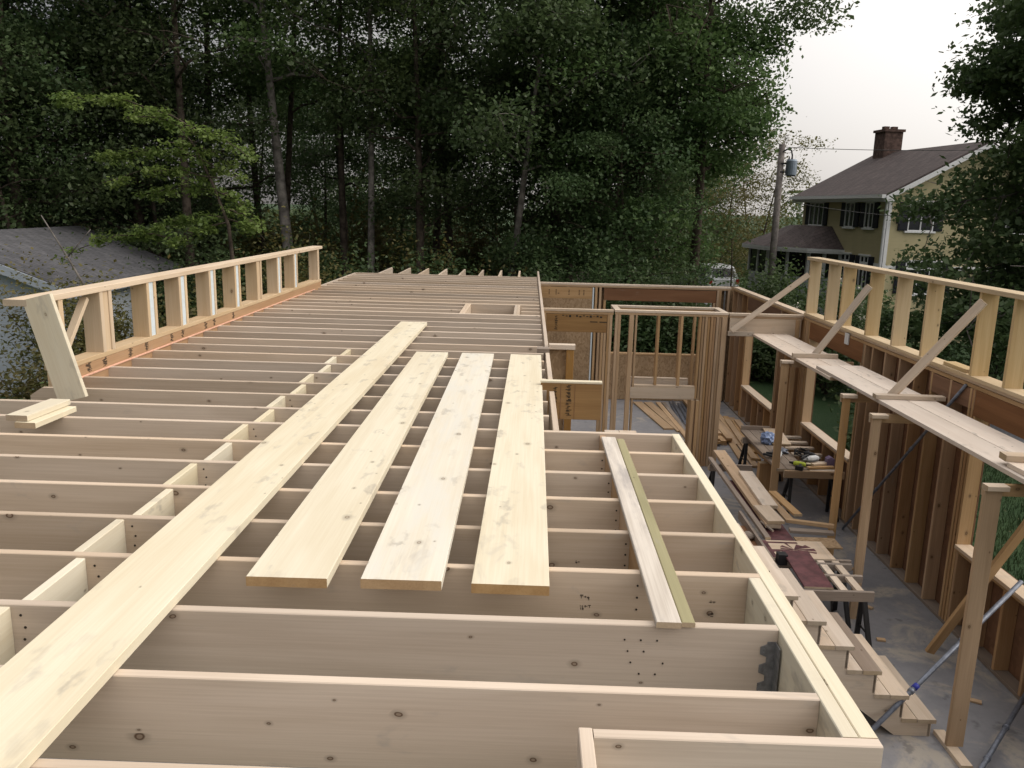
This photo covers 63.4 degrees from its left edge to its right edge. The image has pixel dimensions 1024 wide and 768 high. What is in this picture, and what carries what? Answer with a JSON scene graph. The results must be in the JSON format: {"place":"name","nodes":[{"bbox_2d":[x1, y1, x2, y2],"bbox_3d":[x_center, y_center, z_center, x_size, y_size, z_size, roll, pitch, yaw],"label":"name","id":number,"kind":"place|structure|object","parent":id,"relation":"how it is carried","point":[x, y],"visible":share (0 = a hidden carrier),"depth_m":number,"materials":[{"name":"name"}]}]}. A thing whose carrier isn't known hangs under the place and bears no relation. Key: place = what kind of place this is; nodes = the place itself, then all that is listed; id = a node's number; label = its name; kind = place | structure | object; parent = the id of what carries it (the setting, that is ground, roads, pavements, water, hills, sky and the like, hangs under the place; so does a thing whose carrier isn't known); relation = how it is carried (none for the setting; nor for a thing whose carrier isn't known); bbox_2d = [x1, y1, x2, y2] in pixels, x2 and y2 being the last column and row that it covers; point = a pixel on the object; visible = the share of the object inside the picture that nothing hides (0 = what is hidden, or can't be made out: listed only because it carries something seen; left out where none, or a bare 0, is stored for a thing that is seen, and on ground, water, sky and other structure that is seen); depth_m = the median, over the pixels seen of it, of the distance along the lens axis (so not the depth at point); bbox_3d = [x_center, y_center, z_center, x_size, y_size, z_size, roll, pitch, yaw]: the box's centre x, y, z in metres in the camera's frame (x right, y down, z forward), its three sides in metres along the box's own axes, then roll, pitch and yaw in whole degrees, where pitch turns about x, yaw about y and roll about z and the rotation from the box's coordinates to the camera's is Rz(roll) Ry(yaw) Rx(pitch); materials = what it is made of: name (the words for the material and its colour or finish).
{"place":"outdoors","nodes":[
{"label":"outdoors","id":0,"kind":"place"},
{"bbox_2d":[178,260,818,381],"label":"forest floor","id":1,"kind":"structure","parent":0,"point":[761,377],"depth_m":22.91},
{"bbox_2d":[0,0,89,228],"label":"tree","id":2,"kind":"object","parent":1,"relation":"on","point":[23,11],"visible":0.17,"depth_m":23.13,"materials":[{"name":"green plant"}]},
{"bbox_2d":[0,0,104,227],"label":"tree","id":3,"kind":"object","parent":1,"relation":"on","point":[36,189],"visible":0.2,"depth_m":22.98,"materials":[{"name":"green plant"}]},
{"bbox_2d":[0,0,151,227],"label":"tree","id":4,"kind":"object","parent":1,"relation":"on","point":[61,47],"visible":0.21,"depth_m":23.34,"materials":[{"name":"green plant"}]},
{"bbox_2d":[0,0,201,230],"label":"tree","id":5,"kind":"object","parent":1,"relation":"on","point":[86,190],"visible":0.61,"depth_m":22.95,"materials":[{"name":"green plant"}]},
{"bbox_2d":[6,0,229,256],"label":"tree","id":6,"kind":"object","parent":1,"relation":"on","point":[140,215],"visible":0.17,"depth_m":25.42,"materials":[{"name":"green plant"}]},
{"bbox_2d":[2,12,266,271],"bbox_3d":[-11.091,-6.137,25.837,7.784,9.954,6.610,8,14,27],"label":"tree","id":7,"kind":"object","parent":1,"relation":"on","point":[154,125],"visible":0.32,"depth_m":24.30,"materials":[{"name":"green plant"}]},
{"bbox_2d":[17,0,279,264],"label":"tree","id":8,"kind":"object","parent":1,"relation":"on","point":[175,138],"visible":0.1,"depth_m":26.26,"materials":[{"name":"green plant"}]},
{"bbox_2d":[2,0,307,294],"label":"tree","id":9,"kind":"object","parent":1,"relation":"on","point":[179,68],"visible":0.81,"depth_m":23.20,"materials":[{"name":"green plant"}]},
{"bbox_2d":[125,219,241,326],"bbox_3d":[-8.772,-2.512,22.327,3.602,3.931,3.543,2,12,1],"label":"shrub","id":10,"kind":"object","parent":1,"relation":"on","point":[190,276],"visible":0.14,"depth_m":22.19,"materials":[{"name":"green plant"}]},
{"bbox_2d":[45,0,338,263],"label":"tree","id":11,"kind":"object","parent":1,"relation":"on","point":[231,91],"visible":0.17,"depth_m":28.55,"materials":[{"name":"green plant"}]},
{"bbox_2d":[184,1,334,290],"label":"tree","id":12,"kind":"object","parent":1,"relation":"on","point":[256,197],"visible":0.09,"depth_m":31.54,"materials":[{"name":"green plant"}]},
{"bbox_2d":[218,195,326,288],"bbox_3d":[-9.670,-5.180,32.975,4.949,4.709,6.015,-5,14,-27],"label":"shrub","id":13,"kind":"object","parent":1,"relation":"on","point":[249,247],"visible":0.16,"depth_m":32.71,"materials":[{"name":"green plant"}]},
{"bbox_2d":[183,0,362,275],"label":"tree","id":14,"kind":"object","parent":1,"relation":"on","point":[291,111],"visible":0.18,"depth_m":28.82,"materials":[{"name":"green plant"}]},
{"bbox_2d":[188,48,365,253],"bbox_3d":[-11.632,-9.481,38.259,8.927,11.376,7.559,2,12,1],"label":"tree","id":15,"kind":"object","parent":1,"relation":"on","point":[268,179],"visible":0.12,"depth_m":38.22,"materials":[{"name":"green plant"}]},
{"bbox_2d":[183,0,387,250],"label":"tree","id":16,"kind":"object","parent":1,"relation":"on","point":[263,39],"visible":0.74,"depth_m":24.37,"materials":[{"name":"green plant"}]},
{"bbox_2d":[212,45,382,256],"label":"tree","id":17,"kind":"object","parent":1,"relation":"on","point":[305,53],"visible":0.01,"depth_m":44.07,"materials":[{"name":"green plant"}]},
{"bbox_2d":[256,78,402,272],"bbox_3d":[-8.263,-8.968,38.376,6.924,10.428,8.155,-3,13,-22],"label":"tree","id":18,"kind":"object","parent":1,"relation":"on","point":[325,205],"visible":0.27,"depth_m":37.26,"materials":[{"name":"green plant"}]},
{"bbox_2d":[259,0,401,262],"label":"tree","id":19,"kind":"object","parent":1,"relation":"on","point":[314,156],"visible":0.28,"depth_m":33.21,"materials":[{"name":"green plant"}]},
{"bbox_2d":[293,168,410,278],"bbox_3d":[-6.235,-5.323,31.668,5.501,5.694,5.216,2,12,1],"label":"shrub","id":20,"kind":"object","parent":1,"relation":"on","point":[379,247],"visible":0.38,"depth_m":31.51,"materials":[{"name":"green plant"}]},
{"bbox_2d":[240,0,466,272],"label":"tree","id":21,"kind":"object","parent":1,"relation":"on","point":[383,65],"visible":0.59,"depth_m":23.93,"materials":[{"name":"green plant"}]},
{"bbox_2d":[255,0,459,274],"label":"tree","id":22,"kind":"object","parent":1,"relation":"on","point":[342,212],"visible":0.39,"depth_m":25.70,"materials":[{"name":"green plant"}]},
{"bbox_2d":[304,56,471,263],"bbox_3d":[-4.427,-9.904,40.022,9.267,11.850,7.868,-9,16,-41],"label":"tree","id":23,"kind":"object","parent":1,"relation":"on","point":[396,233],"visible":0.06,"depth_m":39.48,"materials":[{"name":"green plant"}]},
{"bbox_2d":[320,221,460,283],"bbox_3d":[-3.546,-2.342,22.099,4.084,3.949,3.652,-4,13,-25],"label":"shrub","id":24,"kind":"object","parent":1,"relation":"on","point":[349,266],"visible":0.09,"depth_m":21.88,"materials":[{"name":"green plant"}]},
{"bbox_2d":[260,0,570,272],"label":"tree","id":25,"kind":"object","parent":1,"relation":"on","point":[418,187],"visible":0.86,"depth_m":23.77,"materials":[{"name":"green plant"}]},
{"bbox_2d":[381,214,474,274],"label":"shrub","id":26,"kind":"object","parent":1,"relation":"on","point":[413,255],"visible":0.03,"depth_m":22.21,"materials":[{"name":"green plant"}]},
{"bbox_2d":[358,80,505,267],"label":"tree","id":27,"kind":"object","parent":1,"relation":"on","point":[403,155],"visible":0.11,"depth_m":38.24,"materials":[{"name":"green plant"}]},
{"bbox_2d":[398,230,487,275],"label":"shrub","id":28,"kind":"object","parent":1,"relation":"on","point":[436,262],"visible":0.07,"depth_m":21.80,"materials":[{"name":"green plant"}]},
{"bbox_2d":[363,0,528,272],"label":"tree","id":29,"kind":"object","parent":1,"relation":"on","point":[447,227],"visible":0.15,"depth_m":27.17,"materials":[{"name":"green plant"}]},
{"bbox_2d":[409,202,526,275],"bbox_3d":[-2.087,-5.491,33.887,5.212,5.266,6.644,-3,13,-20],"label":"shrub","id":30,"kind":"object","parent":1,"relation":"on","point":[474,249],"visible":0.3,"depth_m":33.18,"materials":[{"name":"green plant"}]},
{"bbox_2d":[399,60,613,281],"bbox_3d":[0.287,-5.437,26.020,5.980,9.006,7.043,-6,14,-32],"label":"tree","id":31,"kind":"object","parent":1,"relation":"on","point":[533,218],"visible":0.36,"depth_m":24.73,"materials":[{"name":"green plant"}]},
{"bbox_2d":[401,0,696,276],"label":"tree","id":32,"kind":"object","parent":1,"relation":"on","point":[530,33],"visible":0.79,"depth_m":21.75,"materials":[{"name":"green plant"}]},
{"bbox_2d":[375,0,727,281],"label":"tree","id":33,"kind":"object","parent":1,"relation":"on","point":[566,108],"visible":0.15,"depth_m":25.17,"materials":[{"name":"green plant"}]},
{"bbox_2d":[445,0,707,281],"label":"tree","id":34,"kind":"object","parent":1,"relation":"on","point":[503,221],"visible":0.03,"depth_m":31.49,"materials":[{"name":"green plant"}]},
{"bbox_2d":[478,14,754,318],"bbox_3d":[3.531,-5.420,24.191,6.610,9.954,7.784,11,15,38],"label":"tree","id":35,"kind":"object","parent":1,"relation":"on","point":[637,226],"visible":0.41,"depth_m":23.04,"materials":[{"name":"green plant"}]},
{"bbox_2d":[478,0,783,281],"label":"tree","id":36,"kind":"object","parent":1,"relation":"on","point":[652,8],"visible":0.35,"depth_m":23.15,"materials":[{"name":"green plant"}]},
{"bbox_2d":[531,78,743,322],"bbox_3d":[2.903,-4.452,23.837,6.302,8.058,5.350,-3,13,-20],"label":"tree","id":37,"kind":"object","parent":1,"relation":"on","point":[603,140],"visible":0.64,"depth_m":22.58,"materials":[{"name":"green plant"}]},
{"bbox_2d":[605,274,695,353],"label":"shrub","id":38,"kind":"object","parent":1,"relation":"on","point":[645,341],"visible":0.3,"depth_m":21.01,"materials":[{"name":"green plant"}]},
{"bbox_2d":[626,250,711,353],"bbox_3d":[4.217,-1.811,21.808,2.748,3.412,3.386,7,13,24],"label":"shrub","id":39,"kind":"object","parent":1,"relation":"on","point":[687,319],"visible":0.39,"depth_m":21.45,"materials":[{"name":"green plant"}]},
{"bbox_2d":[516,0,859,281],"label":"tree","id":40,"kind":"object","parent":1,"relation":"on","point":[785,15],"visible":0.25,"depth_m":23.89,"materials":[{"name":"green plant"}]},
{"bbox_2d":[619,0,803,305],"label":"tree","id":41,"kind":"object","parent":1,"relation":"on","point":[728,84],"visible":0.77,"depth_m":22.92,"materials":[{"name":"green plant"}]},
{"bbox_2d":[750,338,776,382],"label":"shrub","id":42,"kind":"object","parent":1,"relation":"on","point":[763,360],"visible":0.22,"depth_m":21.50,"materials":[{"name":"green plant"}]},
{"bbox_2d":[747,256,806,309],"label":"shrub","id":43,"kind":"object","parent":1,"relation":"on","point":[769,289],"visible":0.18,"depth_m":25.01,"materials":[{"name":"green plant"}]},
{"bbox_2d":[0,0,1020,216],"label":"sky","id":44,"kind":"structure","parent":0,"point":[850,83],"materials":[{"name":"white"}]},
{"bbox_2d":[0,199,1023,581],"bbox_3d":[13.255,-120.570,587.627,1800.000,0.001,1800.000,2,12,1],"label":"ground","id":45,"kind":"structure","parent":0,"point":[824,419],"depth_m":18.09,"materials":[{"name":"green plant"}]},
{"bbox_2d":[0,320,85,399],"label":"shrub","id":46,"kind":"object","parent":45,"relation":"on","point":[30,388],"visible":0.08,"depth_m":13.20,"materials":[{"name":"green plant"}]},
{"bbox_2d":[0,3,160,247],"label":"tree","id":47,"kind":"object","parent":45,"relation":"on","point":[57,118],"visible":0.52,"depth_m":21.88,"materials":[{"name":"green plant"}]},
{"bbox_2d":[0,219,162,396],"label":"shrub","id":48,"kind":"object","parent":45,"relation":"on","point":[68,314],"visible":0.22,"depth_m":15.32,"materials":[{"name":"green plant"}]},
{"bbox_2d":[0,226,182,395],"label":"garage","id":49,"kind":"structure","parent":45,"relation":"on","point":[41,242],"depth_m":19.56,"materials":[{"name":"grey"}]},
{"bbox_2d":[46,89,271,264],"bbox_3d":[-7.116,-2.700,17.207,4.516,6.401,2.555,2,12,1],"label":"tree","id":50,"kind":"object","parent":45,"relation":"on","point":[252,227],"visible":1,"depth_m":16.75,"materials":[{"name":"green plant"}]},
{"bbox_2d":[240,206,353,296],"bbox_3d":[-4.900,-1.824,18.591,3.528,4.329,3.317,2,12,1],"label":"shrub","id":51,"kind":"object","parent":45,"relation":"on","point":[300,264],"visible":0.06,"depth_m":18.23,"materials":[{"name":"green plant"}]},
{"bbox_2d":[34,176,803,273],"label":"wood","id":52,"kind":"object","parent":45,"relation":"on","point":[267,214],"visible":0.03,"depth_m":61.70,"materials":[{"name":"green plant"}]},
{"bbox_2d":[562,216,670,351],"bbox_3d":[2.779,-2.196,21.505,2.970,4.218,3.421,-3,13,-18],"label":"shrub","id":53,"kind":"object","parent":45,"relation":"on","point":[601,280],"visible":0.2,"depth_m":21.43,"materials":[{"name":"green plant"}]},
{"bbox_2d":[701,187,761,286],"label":"tree","id":54,"kind":"object","parent":45,"relation":"on","point":[721,196],"visible":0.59,"depth_m":41.41,"materials":[{"name":"green plant"}]},
{"bbox_2d":[693,123,787,262],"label":"tree","id":55,"kind":"object","parent":45,"relation":"on","point":[756,168],"visible":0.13,"depth_m":47.52,"materials":[{"name":"green plant"}]},
{"bbox_2d":[727,247,809,302],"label":"shrub","id":56,"kind":"object","parent":45,"relation":"on","point":[785,284],"visible":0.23,"depth_m":28.92,"materials":[{"name":"green plant"}]},
{"bbox_2d":[721,129,837,266],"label":"tree","id":57,"kind":"object","parent":45,"relation":"on","point":[765,223],"visible":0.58,"depth_m":45.32,"materials":[{"name":"green plant"}]},
{"bbox_2d":[742,126,1023,342],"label":"house","id":58,"kind":"structure","parent":45,"relation":"on","point":[871,239],"depth_m":30.30,"materials":[{"name":"yellow"}]},
{"bbox_2d":[849,451,1023,584],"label":"grass","id":59,"kind":"structure","parent":45,"relation":"on","point":[1010,527],"depth_m":12.01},
{"bbox_2d":[857,0,1023,379],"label":"tree","id":60,"kind":"object","parent":45,"relation":"on","point":[997,80],"visible":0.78,"depth_m":17.54,"materials":[{"name":"green plant"}]},
{"bbox_2d":[936,333,1007,380],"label":"shrub","id":61,"kind":"object","parent":45,"relation":"on","point":[996,348],"visible":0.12,"depth_m":21.78,"materials":[{"name":"green plant"}]},
{"bbox_2d":[42,399,1023,767],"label":"concrete slab","id":62,"kind":"structure","parent":0,"point":[906,623],"depth_m":8.06,"materials":[{"name":"concrete"}]},
{"bbox_2d":[0,267,883,767],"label":"floor frame","id":63,"kind":"object","parent":62,"relation":"on","point":[586,663],"visible":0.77,"depth_m":3.21,"materials":[{"name":"brown wood"}]},
{"bbox_2d":[14,406,76,428],"bbox_3d":[-2.909,0.204,5.177,0.130,0.036,0.430,2,12,3],"label":"offcut","id":64,"kind":"object","parent":63,"relation":"on","point":[40,421],"visible":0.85,"depth_m":5.09,"materials":[{"name":"brown wood"}]},
{"bbox_2d":[5,399,70,421],"bbox_3d":[-2.965,0.160,5.194,0.135,0.036,0.440,2,12,4],"label":"offcut","id":65,"kind":"object","parent":64,"relation":"on","point":[29,413],"visible":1,"depth_m":5.13,"materials":[{"name":"brown wood"}]},
{"bbox_2d":[2,246,321,399],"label":"knee wall","id":66,"kind":"structure","parent":63,"relation":"on","point":[66,369],"depth_m":7.55,"materials":[{"name":"brown wood"}]},
{"bbox_2d":[0,321,426,767],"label":"plank","id":67,"kind":"object","parent":63,"relation":"on","point":[58,673],"visible":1,"depth_m":2.93,"materials":[{"name":"brown wood"}]},
{"bbox_2d":[246,352,447,587],"bbox_3d":[-0.780,0.220,5.351,0.295,0.038,4.800,2,12,1],"label":"plank","id":68,"kind":"object","parent":63,"relation":"on","point":[309,545],"visible":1,"depth_m":3.87,"materials":[{"name":"brown wood"}]},
{"bbox_2d":[360,353,493,590],"bbox_3d":[-0.360,0.231,5.349,0.295,0.038,4.790,2,12,1],"label":"plank","id":69,"kind":"object","parent":63,"relation":"on","point":[412,549],"visible":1,"depth_m":3.87,"materials":[{"name":"wood"}]},
{"bbox_2d":[471,354,549,595],"bbox_3d":[0.061,0.244,5.338,0.282,0.038,4.800,2,12,1],"label":"plank","id":70,"kind":"object","parent":63,"relation":"on","point":[512,555],"visible":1,"depth_m":3.85,"materials":[{"name":"brown wood"}]},
{"bbox_2d":[540,379,601,419],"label":"stub beam","id":71,"kind":"structure","parent":63,"relation":"attached to","point":[578,399],"depth_m":6.39,"materials":[{"name":"brown wood"}]},
{"bbox_2d":[601,437,681,628],"bbox_3d":[0.556,0.571,3.903,0.085,0.022,2.300,2,12,1],"label":"board","id":72,"kind":"object","parent":63,"relation":"on","point":[665,614],"visible":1,"depth_m":3.40,"materials":[{"name":"wood"}]},
{"bbox_2d":[616,439,694,627],"bbox_3d":[0.624,0.576,3.897,0.045,0.018,2.270,2,12,1],"label":"board","id":73,"kind":"object","parent":63,"relation":"on","point":[681,604],"visible":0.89,"depth_m":3.42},
{"bbox_2d":[549,343,574,430],"bbox_3d":[0.476,0.950,8.700,0.265,2.773,0.090,2,12,1],"label":"wall stub","id":74,"kind":"object","parent":62,"relation":"on","point":[561,355],"depth_m":8.46,"materials":[{"name":"brown wood"}]},
{"bbox_2d":[540,282,733,400],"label":"stud wall","id":75,"kind":"structure","parent":62,"relation":"on","point":[579,296],"depth_m":18.07,"materials":[{"name":"brown wood"}]},
{"bbox_2d":[544,305,803,466],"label":"partition wall","id":76,"kind":"structure","parent":62,"relation":"on","point":[702,426],"depth_m":13.40,"materials":[{"name":"brown wood"}]},
{"bbox_2d":[604,430,936,735],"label":"staircase","id":77,"kind":"structure","parent":62,"relation":"on","point":[876,686],"depth_m":6.71,"materials":[{"name":"brown wood"}]},
{"bbox_2d":[740,425,844,491],"bbox_3d":[4.104,1.278,12.415,0.898,0.765,2.169,2,12,1],"label":"work table","id":78,"kind":"object","parent":62,"relation":"on","point":[752,435],"visible":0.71,"depth_m":12.29,"materials":[{"name":"brown wood"}]},
{"bbox_2d":[769,360,853,510],"bbox_3d":[4.069,0.772,11.328,0.980,2.206,0.104,2,12,1],"label":"scaffold post","id":79,"kind":"object","parent":62,"relation":"on","point":[785,365],"visible":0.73,"depth_m":11.25,"materials":[{"name":"brown wood"}]},
{"bbox_2d":[753,333,837,380],"bbox_3d":[3.948,-0.437,11.603,0.288,0.038,3.650,2,12,1],"label":"scaffold plank","id":80,"kind":"object","parent":79,"relation":"on","point":[782,346],"visible":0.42,"depth_m":11.61,"materials":[{"name":"brown wood"}]},
{"bbox_2d":[792,353,837,358],"bbox_3d":[4.058,-0.378,11.097,0.600,0.060,0.055,2,12,1],"label":"batten","id":81,"kind":"object","parent":80,"relation":"on","point":[814,355],"visible":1,"depth_m":11.07,"materials":[{"name":"brown wood"}]},
{"bbox_2d":[812,284,871,353],"bbox_3d":[4.317,-0.810,10.876,0.039,1.175,0.085,3,39,-39],"label":"brace","id":82,"kind":"object","parent":81,"relation":"attached to","point":[845,316],"visible":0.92,"depth_m":10.83,"materials":[{"name":"brown wood"}]},
{"bbox_2d":[816,365,1023,483],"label":"scaffold plank","id":83,"kind":"object","parent":80,"relation":"on","point":[979,448],"visible":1,"depth_m":7.59,"materials":[{"name":"brown wood"}]},
{"bbox_2d":[872,393,945,400],"bbox_3d":[4.091,0.135,8.536,0.700,0.045,0.100,2,12,3],"label":"batten","id":84,"kind":"object","parent":83,"relation":"on","point":[892,396],"visible":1,"depth_m":8.49,"materials":[{"name":"brown wood"}]},
{"bbox_2d":[888,299,987,393],"bbox_3d":[4.230,-0.330,8.280,0.039,1.291,0.085,3,43,-37],"label":"brace","id":85,"kind":"object","parent":84,"relation":"attached to","point":[944,341],"visible":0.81,"depth_m":8.23,"materials":[{"name":"brown wood"}]},
{"bbox_2d":[771,334,851,365],"bbox_3d":[4.243,-0.429,11.598,0.288,0.038,3.650,2,12,1],"label":"scaffold plank","id":86,"kind":"object","parent":79,"relation":"on","point":[797,343],"visible":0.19,"depth_m":12.04,"materials":[{"name":"brown wood"}]},
{"bbox_2d":[839,365,1023,451],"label":"scaffold plank","id":87,"kind":"object","parent":86,"relation":"on","point":[1003,441],"visible":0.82,"depth_m":7.84,"materials":[{"name":"brown wood"}]},
{"bbox_2d":[778,559,850,627],"bbox_3d":[3.104,2.117,8.581,0.729,0.666,0.430,2,12,1],"label":"sawhorse","id":88,"kind":"object","parent":62,"relation":"on","point":[846,612],"visible":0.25,"depth_m":8.47,"materials":[{"name":"black metal"}]},
{"bbox_2d":[738,511,835,561],"bbox_3d":[2.990,1.696,9.087,0.670,0.100,1.400,2,12,1],"label":"cut panel","id":89,"kind":"object","parent":88,"relation":"on","point":[818,550],"visible":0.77,"depth_m":8.78,"materials":[{"name":"brown wood"}]},
{"bbox_2d":[729,480,794,540],"bbox_3d":[2.935,1.495,9.951,0.300,0.020,2.030,2,12,1],"label":"panel","id":90,"kind":"object","parent":89,"relation":"on","point":[782,533],"visible":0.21,"depth_m":9.21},
{"bbox_2d":[708,457,770,539],"bbox_3d":[2.796,1.365,10.376,0.060,0.040,2.950,2,12,1],"label":"board","id":91,"kind":"object","parent":90,"relation":"on","point":[748,511],"visible":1,"depth_m":10.05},
{"bbox_2d":[713,450,780,527],"bbox_3d":[2.962,1.283,10.636,0.170,0.045,2.900,2,12,2],"label":"board","id":92,"kind":"object","parent":90,"relation":"on","point":[728,464],"visible":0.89,"depth_m":10.74,"materials":[{"name":"brown wood"}]},
{"bbox_2d":[739,471,777,508],"bbox_3d":[3.057,1.305,10.332,0.180,0.040,1.301,2,12,3],"label":"board","id":93,"kind":"object","parent":92,"relation":"on","point":[760,493],"visible":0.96,"depth_m":10.24,"materials":[{"name":"brown wood"}]},
{"bbox_2d":[804,589,874,646],"bbox_3d":[2.997,2.262,7.817,0.748,0.696,0.430,2,12,1],"label":"sawhorse","id":94,"kind":"object","parent":62,"relation":"on","point":[863,598],"visible":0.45,"depth_m":7.71,"materials":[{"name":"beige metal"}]},
{"bbox_2d":[782,550,833,589],"bbox_3d":[2.885,1.811,8.117,0.270,0.021,0.791,2,14,2],"label":"board","id":95,"kind":"object","parent":94,"relation":"on","point":[807,570],"visible":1,"depth_m":8.06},
{"bbox_2d":[823,393,876,573],"bbox_3d":[4.053,1.199,9.322,0.920,2.206,0.104,2,12,1],"label":"scaffold post","id":96,"kind":"object","parent":62,"relation":"on","point":[846,399],"visible":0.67,"depth_m":9.21,"materials":[{"name":"brown wood"}]},
{"bbox_2d":[723,286,1023,704],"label":"stud wall","id":97,"kind":"structure","parent":62,"relation":"on","point":[924,508],"depth_m":9.44,"materials":[{"name":"brown wood"}]},
{"bbox_2d":[804,257,1023,400],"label":"knee wall","id":98,"kind":"structure","parent":97,"relation":"on","point":[977,371],"depth_m":9.19,"materials":[{"name":"brown wood"}]},
{"bbox_2d":[849,413,914,618],"bbox_3d":[4.013,1.386,8.443,0.960,2.206,0.104,2,12,1],"label":"scaffold post","id":99,"kind":"object","parent":62,"relation":"on","point":[876,420],"visible":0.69,"depth_m":8.36,"materials":[{"name":"brown wood"}]},
{"bbox_2d":[871,580,1023,731],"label":"pipe brace","id":100,"kind":"object","parent":62,"relation":"on","point":[889,712],"visible":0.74,"depth_m":6.81,"materials":[{"name":"grey"}]},
{"bbox_2d":[925,520,1023,653],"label":"brace","id":101,"kind":"object","parent":62,"relation":"on","point":[1012,543],"visible":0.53,"depth_m":7.67,"materials":[{"name":"brown wood"}]},
{"bbox_2d":[933,483,1023,767],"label":"scaffold post","id":102,"kind":"object","parent":62,"relation":"on","point":[951,739],"visible":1,"depth_m":6.31,"materials":[{"name":"brown wood"}]},
{"bbox_2d":[705,303,1023,442],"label":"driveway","id":103,"kind":"structure","parent":0,"point":[1007,433],"depth_m":17.17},
{"bbox_2d":[767,144,797,280],"bbox_3d":[10.125,-5.497,31.254,0.716,6.851,0.392,4,12,12],"label":"utility pole","id":104,"kind":"object","parent":103,"relation":"on","point":[791,167],"visible":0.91,"depth_m":30.89,"materials":[{"name":"grey wood"}]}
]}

